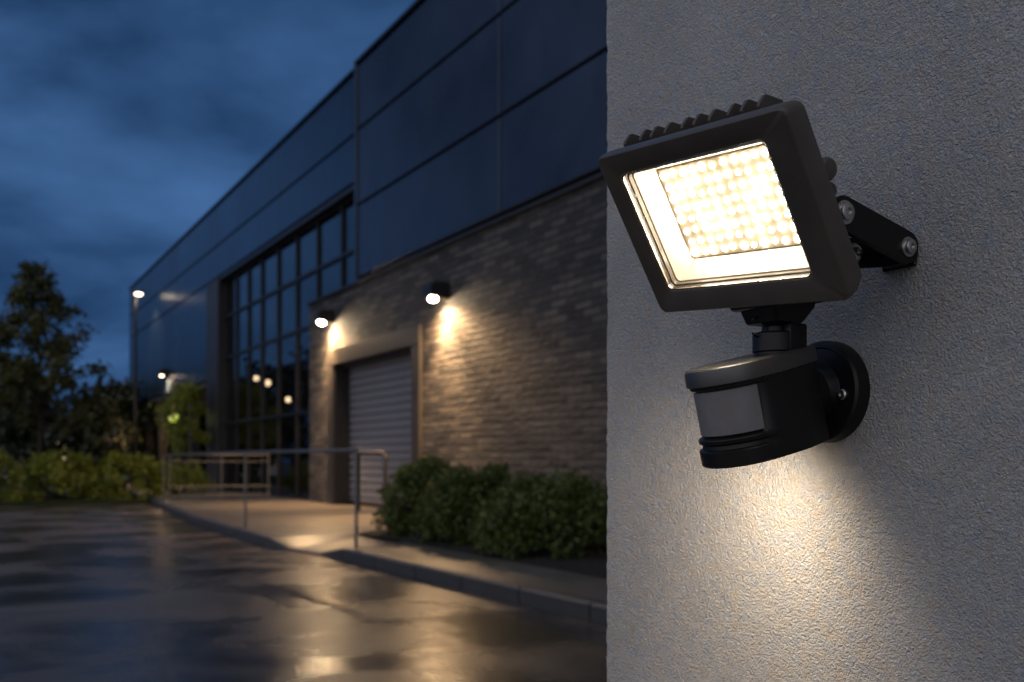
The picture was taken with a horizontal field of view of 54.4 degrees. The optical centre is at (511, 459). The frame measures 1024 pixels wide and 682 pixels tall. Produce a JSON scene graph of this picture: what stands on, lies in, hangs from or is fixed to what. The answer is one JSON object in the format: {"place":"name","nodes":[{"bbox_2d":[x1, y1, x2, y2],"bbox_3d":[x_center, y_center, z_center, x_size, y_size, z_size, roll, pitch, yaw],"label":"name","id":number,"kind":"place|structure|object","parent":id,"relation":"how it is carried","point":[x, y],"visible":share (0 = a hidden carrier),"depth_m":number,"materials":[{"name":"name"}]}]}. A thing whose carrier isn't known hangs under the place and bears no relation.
{"place":"outdoors","nodes":[
{"label":"outdoors","id":0,"kind":"place"},
{"bbox_2d":[0,443,132,478],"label":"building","id":1,"kind":"structure","parent":0,"point":[45,473],"depth_m":66.00,"materials":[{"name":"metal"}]},
{"bbox_2d":[0,478,147,506],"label":"lawn","id":2,"kind":"structure","parent":0,"point":[66,501],"depth_m":27.76,"materials":[{"name":"green plant"}]},
{"bbox_2d":[0,449,27,501],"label":"hedge shrub","id":3,"kind":"object","parent":2,"relation":"on","point":[12,492],"visible":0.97,"depth_m":27.62,"materials":[{"name":"green plant"}]},
{"bbox_2d":[0,346,54,473],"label":"tree","id":4,"kind":"object","parent":2,"relation":"on","point":[1,420],"visible":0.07,"depth_m":50.09,"materials":[{"name":"green plant"}]},
{"bbox_2d":[5,351,68,472],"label":"tree","id":5,"kind":"object","parent":2,"relation":"on","point":[57,397],"visible":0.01,"depth_m":60.13,"materials":[{"name":"green plant"}]},
{"bbox_2d":[0,376,74,480],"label":"tree","id":6,"kind":"object","parent":2,"relation":"on","point":[12,435],"visible":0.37,"depth_m":46.25,"materials":[{"name":"green plant"}]},
{"bbox_2d":[0,259,113,486],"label":"young tree","id":7,"kind":"object","parent":2,"relation":"on","point":[39,385],"visible":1,"depth_m":29.38,"materials":[{"name":"green plant"}]},
{"bbox_2d":[16,448,106,500],"bbox_3d":[-13.108,0.431,28.889,2.426,1.555,2.428,0,0,-29],"label":"hedge shrub","id":8,"kind":"object","parent":2,"relation":"on","point":[64,475],"visible":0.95,"depth_m":28.59,"materials":[{"name":"green plant"}]},
{"bbox_2d":[83,450,172,499],"bbox_3d":[-11.428,0.460,29.656,2.509,1.497,2.210,0,0,-29],"label":"hedge shrub","id":9,"kind":"object","parent":2,"relation":"on","point":[113,463],"visible":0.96,"depth_m":29.26,"materials":[{"name":"green plant"}]},
{"bbox_2d":[0,0,414,414],"label":"sky","id":10,"kind":"structure","parent":0,"point":[123,123],"materials":[{"name":"blue"}]},
{"bbox_2d":[0,504,606,681],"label":"road","id":11,"kind":"structure","parent":0,"point":[124,593],"depth_m":7.88,"materials":[{"name":"grey asphalt"}]},
{"bbox_2d":[81,480,607,601],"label":"pavement","id":12,"kind":"structure","parent":0,"point":[307,524],"depth_m":15.09,"materials":[{"name":"concrete"}]},
{"bbox_2d":[44,394,142,481],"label":"tree","id":13,"kind":"object","parent":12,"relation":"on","point":[100,444],"visible":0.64,"depth_m":43.19,"materials":[{"name":"green plant"}]},
{"bbox_2d":[82,372,157,477],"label":"tree","id":14,"kind":"object","parent":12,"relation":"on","point":[116,390],"visible":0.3,"depth_m":48.60,"materials":[{"name":"green plant"}]},
{"bbox_2d":[132,291,144,478],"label":"street lamp","id":15,"kind":"object","parent":12,"relation":"on","point":[138,293],"visible":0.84,"depth_m":45.94,"materials":[{"name":"black metal"}]},
{"bbox_2d":[169,413,178,478],"bbox_3d":[-13.349,-0.360,39.305,0.380,2.940,0.374,0,0,-29],"label":"globe lamp","id":16,"kind":"object","parent":12,"relation":"on","point":[173,441],"visible":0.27,"depth_m":39.27,"materials":[{"name":"white"}]},
{"bbox_2d":[136,457,215,493],"bbox_3d":[-10.747,0.535,31.695,2.361,1.216,2.479,0,0,14],"label":"entrance plant","id":17,"kind":"object","parent":12,"relation":"on","point":[202,480],"visible":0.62,"depth_m":31.56,"materials":[{"name":"green plant"}]},
{"bbox_2d":[148,378,211,488],"bbox_3d":[-12.030,-0.899,35.794,2.063,4.106,2.337,0,0,39],"label":"young tree","id":18,"kind":"object","parent":12,"relation":"on","point":[185,397],"visible":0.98,"depth_m":35.66,"materials":[{"name":"green plant"}]},
{"bbox_2d":[168,454,269,500],"bbox_3d":[-8.020,0.478,27.389,2.760,1.264,0.047,0,0,-29],"label":"handrail","id":19,"kind":"object","parent":12,"relation":"on","point":[221,485],"visible":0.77,"depth_m":27.38,"materials":[{"name":"grey metal"}]},
{"bbox_2d":[163,448,362,548],"bbox_3d":[-5.796,0.484,19.471,0.516,1.252,16.168,0,0,-27],"label":"handrail","id":20,"kind":"object","parent":12,"relation":"on","point":[355,450],"visible":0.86,"depth_m":14.83,"materials":[{"name":"grey metal"}]},
{"bbox_2d":[358,451,386,510],"bbox_3d":[-2.949,0.468,20.861,0.090,1.284,1.639,0,0,-29],"label":"hoop barrier","id":21,"kind":"object","parent":12,"relation":"on","point":[372,453],"visible":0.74,"depth_m":20.62,"materials":[{"name":"grey metal"}]},
{"bbox_2d":[361,528,606,577],"bbox_3d":[4.865,1.056,5.035,2.850,0.085,25.200,0,0,-29],"label":"planting bed","id":22,"kind":"object","parent":12,"relation":"on","point":[592,561],"visible":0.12,"depth_m":10.91,"materials":[{"name":"soil"}]},
{"bbox_2d":[370,454,475,536],"bbox_3d":[-1.225,0.515,14.552,1.609,1.215,1.586,0,0,-29],"label":"bush","id":23,"kind":"object","parent":22,"relation":"on","point":[410,484],"visible":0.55,"depth_m":14.15,"materials":[{"name":"green plant"}]},
{"bbox_2d":[407,460,522,544],"bbox_3d":[-0.469,0.562,13.082,1.649,1.120,1.906,0,0,-29],"label":"bush","id":24,"kind":"object","parent":22,"relation":"on","point":[461,483],"visible":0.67,"depth_m":12.74,"materials":[{"name":"green plant"}]},
{"bbox_2d":[468,466,607,558],"bbox_3d":[0.443,0.598,11.420,2.043,1.050,1.727,0,0,31],"label":"bush","id":25,"kind":"object","parent":22,"relation":"on","point":[510,517],"visible":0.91,"depth_m":10.95,"materials":[{"name":"green plant"}]},
{"label":"ground","id":26,"kind":"structure","parent":0,"visible":0},
{"bbox_2d":[128,0,607,535],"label":"warehouse","id":27,"kind":"structure","parent":26,"relation":"on","point":[460,146],"depth_m":20.09,"materials":[{"name":"brick"}]},
{"bbox_2d":[158,368,168,376],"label":"wall lamp","id":28,"kind":"object","parent":27,"relation":"attached to","point":[162,372],"visible":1,"depth_m":43.28,"materials":[{"name":"black paint"}]},
{"bbox_2d":[200,406,205,472],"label":"entrance window","id":29,"kind":"structure","parent":27,"relation":"in","point":[201,416],"depth_m":52.07,"materials":[{"name":"glass"}]},
{"bbox_2d":[225,422,235,491],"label":"window","id":30,"kind":"structure","parent":27,"relation":"in","point":[226,424],"depth_m":35.31,"materials":[{"name":"metal"}]},
{"bbox_2d":[225,312,235,357],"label":"window","id":31,"kind":"structure","parent":27,"relation":"in","point":[233,314],"depth_m":35.29,"materials":[{"name":"metal"}]},
{"bbox_2d":[225,274,235,316],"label":"window","id":32,"kind":"structure","parent":27,"relation":"in","point":[233,277],"depth_m":35.29,"materials":[{"name":"metal"}]},
{"bbox_2d":[225,354,236,422],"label":"window","id":33,"kind":"structure","parent":27,"relation":"in","point":[230,357],"depth_m":35.31,"materials":[{"name":"metal"}]},
{"bbox_2d":[236,420,247,492],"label":"window","id":34,"kind":"structure","parent":27,"relation":"in","point":[238,422],"depth_m":33.93,"materials":[{"name":"metal"}]},
{"bbox_2d":[236,350,247,420],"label":"window","id":35,"kind":"structure","parent":27,"relation":"in","point":[246,351],"depth_m":33.93,"materials":[{"name":"metal"}]},
{"bbox_2d":[236,305,247,353],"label":"window","id":36,"kind":"structure","parent":27,"relation":"in","point":[238,312],"depth_m":33.92,"materials":[{"name":"metal"}]},
{"bbox_2d":[236,266,247,310],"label":"window","id":37,"kind":"structure","parent":27,"relation":"in","point":[244,270],"depth_m":33.92,"materials":[{"name":"metal"}]},
{"bbox_2d":[248,418,260,493],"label":"window","id":38,"kind":"structure","parent":27,"relation":"in","point":[249,421],"depth_m":32.53,"materials":[{"name":"metal"}]},
{"bbox_2d":[248,345,260,419],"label":"window","id":39,"kind":"structure","parent":27,"relation":"in","point":[257,347],"depth_m":32.53,"materials":[{"name":"metal"}]},
{"bbox_2d":[248,299,260,348],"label":"window","id":40,"kind":"structure","parent":27,"relation":"in","point":[251,305],"depth_m":32.51,"materials":[{"name":"metal"}]},
{"bbox_2d":[248,258,260,304],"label":"window","id":41,"kind":"structure","parent":27,"relation":"in","point":[258,261],"depth_m":32.51,"materials":[{"name":"metal"}]},
{"bbox_2d":[254,276,258,380],"bbox_3d":[-8.704,-4.465,33.884,0.180,3.570,0.177,0,0,-29],"label":"pendant lamp","id":42,"kind":"object","parent":27,"relation":"hanging from","point":[256,377],"visible":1,"depth_m":33.88,"materials":[{"name":"white"}]},
{"bbox_2d":[266,269,270,385],"bbox_3d":[-8.020,-4.335,32.663,0.200,3.830,0.197,0,0,-29],"label":"pendant lamp","id":43,"kind":"object","parent":27,"relation":"hanging from","point":[268,382],"visible":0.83,"depth_m":32.65,"materials":[{"name":"white"}]},
{"bbox_2d":[261,416,276,495],"bbox_3d":[-7.358,-0.100,30.397,0.140,2.392,1.790,0,0,-29],"label":"window","id":44,"kind":"structure","parent":27,"relation":"in","point":[263,420],"depth_m":31.15,"materials":[{"name":"metal"}]},
{"bbox_2d":[261,339,276,417],"bbox_3d":[-7.358,-2.450,30.397,0.140,2.292,1.790,0,0,-29],"label":"window","id":45,"kind":"structure","parent":27,"relation":"in","point":[263,346],"depth_m":31.13,"materials":[{"name":"metal"}]},
{"bbox_2d":[261,290,276,343],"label":"window","id":46,"kind":"structure","parent":27,"relation":"in","point":[263,300],"depth_m":31.13,"materials":[{"name":"metal"}]},
{"bbox_2d":[261,247,276,297],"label":"window","id":47,"kind":"structure","parent":27,"relation":"in","point":[263,259],"depth_m":31.13,"materials":[{"name":"metal"}]},
{"bbox_2d":[277,414,295,498],"bbox_3d":[-6.465,-0.100,28.805,0.140,2.392,1.840,0,0,-29],"label":"door frame","id":48,"kind":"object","parent":27,"relation":"in","point":[279,418],"depth_m":29.55,"materials":[{"name":"metal"}]},
{"bbox_2d":[277,332,295,415],"bbox_3d":[-6.465,-2.450,28.805,0.140,2.292,1.840,0,0,-29],"label":"window","id":49,"kind":"structure","parent":27,"relation":"in","point":[279,340],"depth_m":29.55,"materials":[{"name":"metal"}]},
{"bbox_2d":[277,280,295,337],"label":"window","id":50,"kind":"structure","parent":27,"relation":"in","point":[279,292],"depth_m":29.55,"materials":[{"name":"metal"}]},
{"bbox_2d":[277,235,295,289],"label":"window","id":51,"kind":"structure","parent":27,"relation":"in","point":[279,249],"depth_m":29.55,"materials":[{"name":"metal"}]},
{"bbox_2d":[296,412,308,499],"bbox_3d":[-5.560,-0.100,27.192,0.140,2.392,1.840,0,0,-29],"label":"window","id":52,"kind":"structure","parent":27,"relation":"in","point":[298,415],"depth_m":27.96,"materials":[{"name":"metal"}]},
{"bbox_2d":[296,327,308,412],"bbox_3d":[-5.560,-2.450,27.192,0.140,2.292,1.840,0,0,-29],"label":"window","id":53,"kind":"structure","parent":27,"relation":"in","point":[298,333],"depth_m":27.96,"materials":[{"name":"metal"}]},
{"bbox_2d":[296,269,316,330],"bbox_3d":[-5.560,-4.325,27.192,0.140,1.442,1.840,0,0,-29],"label":"window","id":54,"kind":"structure","parent":27,"relation":"in","point":[298,282],"depth_m":27.95,"materials":[{"name":"metal"}]},
{"bbox_2d":[296,221,316,279],"bbox_3d":[-5.560,-5.690,27.192,0.140,1.272,1.840,0,0,-29],"label":"window","id":55,"kind":"structure","parent":27,"relation":"in","point":[298,236],"depth_m":27.93,"materials":[{"name":"metal"}]},
{"bbox_2d":[314,309,333,324],"bbox_3d":[-4.637,-3.511,24.586,0.400,0.358,0.380,0,0,-29],"label":"wall lamp","id":56,"kind":"object","parent":27,"relation":"attached to","point":[323,316],"visible":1,"depth_m":24.44,"materials":[{"name":"black metal"}]},
{"bbox_2d":[317,257,340,297],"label":"window","id":57,"kind":"structure","parent":27,"relation":"in","point":[319,271],"depth_m":26.32,"materials":[{"name":"metal"}]},
{"bbox_2d":[317,205,340,268],"bbox_3d":[-4.643,-5.690,25.556,0.140,1.272,1.890,0,0,-29],"label":"window","id":58,"kind":"structure","parent":27,"relation":"in","point":[319,222],"depth_m":26.32,"materials":[{"name":"metal"}]},
{"bbox_2d":[341,250,353,286],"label":"window","id":59,"kind":"structure","parent":27,"relation":"in","point":[343,258],"depth_m":24.67,"materials":[{"name":"metal"}]},
{"bbox_2d":[341,196,353,255],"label":"window","id":60,"kind":"structure","parent":27,"relation":"in","point":[343,206],"depth_m":24.68,"materials":[{"name":"metal"}]},
{"bbox_2d":[348,354,410,508],"bbox_3d":[-2.867,-0.698,22.540,0.085,3.595,4.820,0,0,-29],"label":"roller door","id":61,"kind":"structure","parent":27,"relation":"in","point":[380,392],"depth_m":22.90,"materials":[{"name":"metal"}]},
{"bbox_2d":[423,281,449,301],"bbox_3d":[-1.433,-3.171,18.873,0.400,0.358,0.380,0,0,-29],"label":"wall lamp","id":62,"kind":"object","parent":27,"relation":"attached to","point":[436,291],"visible":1,"depth_m":18.74,"materials":[{"name":"black metal"}]},
{"bbox_2d":[150,498,606,626],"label":"kerb","id":63,"kind":"structure","parent":26,"relation":"on","point":[590,610],"depth_m":9.89,"materials":[{"name":"concrete"}]},
{"bbox_2d":[606,0,1023,681],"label":"rendered wall","id":64,"kind":"structure","parent":26,"relation":"on","point":[884,542],"depth_m":1.07,"materials":[{"name":"white paint"}]},
{"bbox_2d":[598,94,917,468],"bbox_3d":[0.255,-0.171,1.041,0.259,0.361,0.261,0,0,-39],"label":"security floodlight","id":65,"kind":"object","parent":64,"relation":"attached to","point":[747,214],"visible":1,"depth_m":1.01,"materials":[{"name":"black metal"}]}
]}

